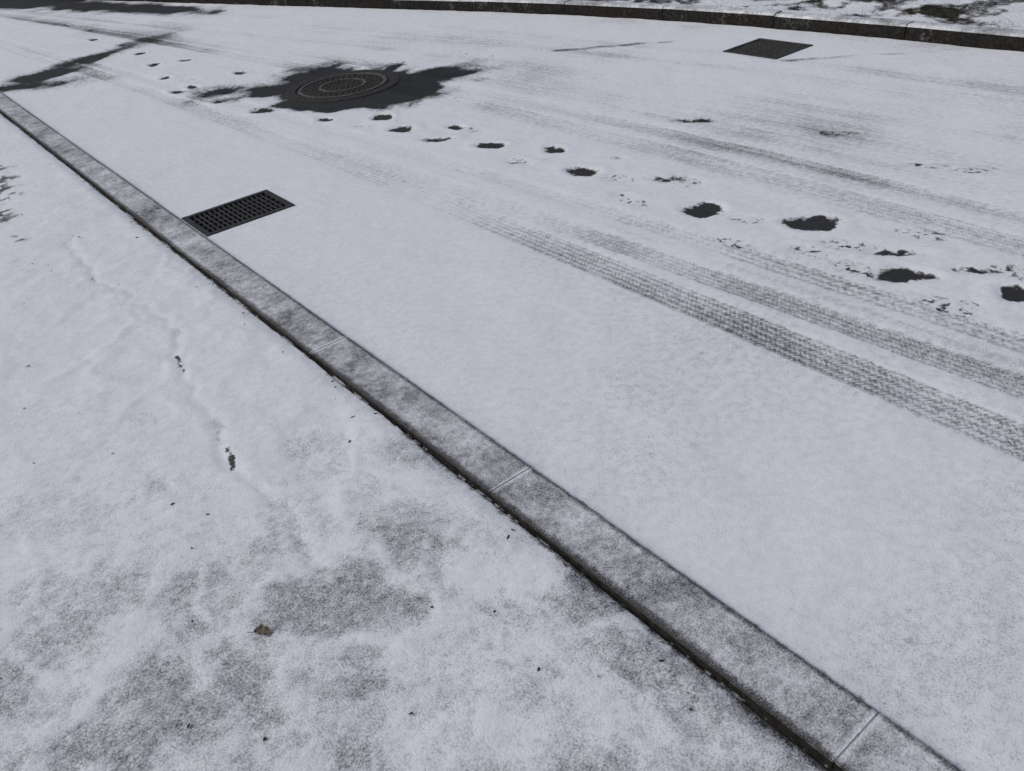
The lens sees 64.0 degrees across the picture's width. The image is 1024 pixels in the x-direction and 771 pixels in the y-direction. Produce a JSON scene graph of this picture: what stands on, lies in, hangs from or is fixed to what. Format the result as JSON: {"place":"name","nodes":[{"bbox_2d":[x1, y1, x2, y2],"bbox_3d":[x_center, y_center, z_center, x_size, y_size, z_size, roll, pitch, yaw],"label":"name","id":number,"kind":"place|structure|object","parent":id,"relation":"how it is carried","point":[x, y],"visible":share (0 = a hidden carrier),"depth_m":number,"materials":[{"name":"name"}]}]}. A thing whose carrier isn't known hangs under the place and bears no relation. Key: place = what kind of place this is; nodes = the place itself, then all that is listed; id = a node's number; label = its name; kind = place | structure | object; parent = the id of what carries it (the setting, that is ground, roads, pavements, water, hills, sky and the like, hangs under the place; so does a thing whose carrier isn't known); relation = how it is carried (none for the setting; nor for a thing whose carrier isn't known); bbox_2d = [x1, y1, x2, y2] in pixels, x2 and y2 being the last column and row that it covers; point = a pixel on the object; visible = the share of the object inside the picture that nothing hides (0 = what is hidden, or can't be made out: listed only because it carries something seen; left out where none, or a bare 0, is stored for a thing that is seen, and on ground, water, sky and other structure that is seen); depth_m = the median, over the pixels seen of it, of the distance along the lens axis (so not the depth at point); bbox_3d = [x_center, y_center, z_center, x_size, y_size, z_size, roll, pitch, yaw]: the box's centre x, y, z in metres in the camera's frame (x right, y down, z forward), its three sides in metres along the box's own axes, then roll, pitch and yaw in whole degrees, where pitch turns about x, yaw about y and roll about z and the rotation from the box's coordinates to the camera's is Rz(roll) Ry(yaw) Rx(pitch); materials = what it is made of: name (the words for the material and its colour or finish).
{"place":"outdoors","nodes":[
{"label":"outdoors","id":0,"kind":"place"},
{"bbox_2d":[0,114,827,770],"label":"sidewalk","id":1,"kind":"structure","parent":0,"point":[144,382],"depth_m":2.03,"materials":[{"name":"white snow"}]},
{"bbox_2d":[247,624,272,634],"bbox_3d":[-0.582,0.565,1.886,0.058,0.015,0.030,1,43,1],"label":"fallen leaf","id":2,"kind":"object","parent":1,"relation":"on","point":[262,629],"visible":1,"depth_m":1.89,"materials":[{"name":"brown plant"}]},
{"bbox_2d":[0,40,691,740],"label":"leaf litter","id":3,"kind":"object","parent":1,"relation":"on","point":[430,606],"visible":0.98,"depth_m":2.07,"materials":[{"name":"brown plant"}]},
{"bbox_2d":[0,0,1023,770],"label":"road","id":4,"kind":"structure","parent":0,"point":[740,334],"depth_m":3.31,"materials":[{"name":"white snow"}]},
{"bbox_2d":[182,189,294,236],"bbox_3d":[-1.365,-0.678,4.302,0.473,0.506,0.340,-29,40,-29],"label":"drain grate","id":5,"kind":"object","parent":4,"relation":"in","point":[241,211],"visible":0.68,"depth_m":4.16,"materials":[{"name":"metal"}]},
{"bbox_2d":[285,70,399,102],"bbox_3d":[-1.260,-2.232,6.112,0.860,0.026,0.860,-29,40,-29],"label":"manhole cover","id":6,"kind":"object","parent":4,"relation":"on","point":[342,86],"visible":0.99,"depth_m":6.07,"materials":[{"name":"metal"}]},
{"bbox_2d":[0,113,834,770],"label":"soil joint","id":7,"kind":"object","parent":4,"relation":"on","point":[778,729],"depth_m":2.11,"materials":[{"name":"black soil"}]},
{"bbox_2d":[0,92,960,770],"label":"kerb","id":8,"kind":"structure","parent":4,"relation":"on","point":[818,714],"depth_m":2.05,"materials":[{"name":"concrete"}]},
{"bbox_2d":[101,0,1023,51],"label":"kerb","id":9,"kind":"structure","parent":4,"relation":"on","point":[983,37],"depth_m":6.49,"materials":[{"name":"grey concrete"}]},
{"bbox_2d":[723,38,812,58],"bbox_3d":[1.822,-2.168,5.906,0.420,0.506,0.450,-29,40,-29],"label":"drain grate","id":10,"kind":"object","parent":4,"relation":"in","point":[768,48],"visible":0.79,"depth_m":5.76,"materials":[{"name":"metal"}]},
{"bbox_2d":[587,0,1023,29],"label":"grass verge","id":11,"kind":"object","parent":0,"point":[987,12],"depth_m":5.91,"materials":[{"name":"white snow"}]}
]}

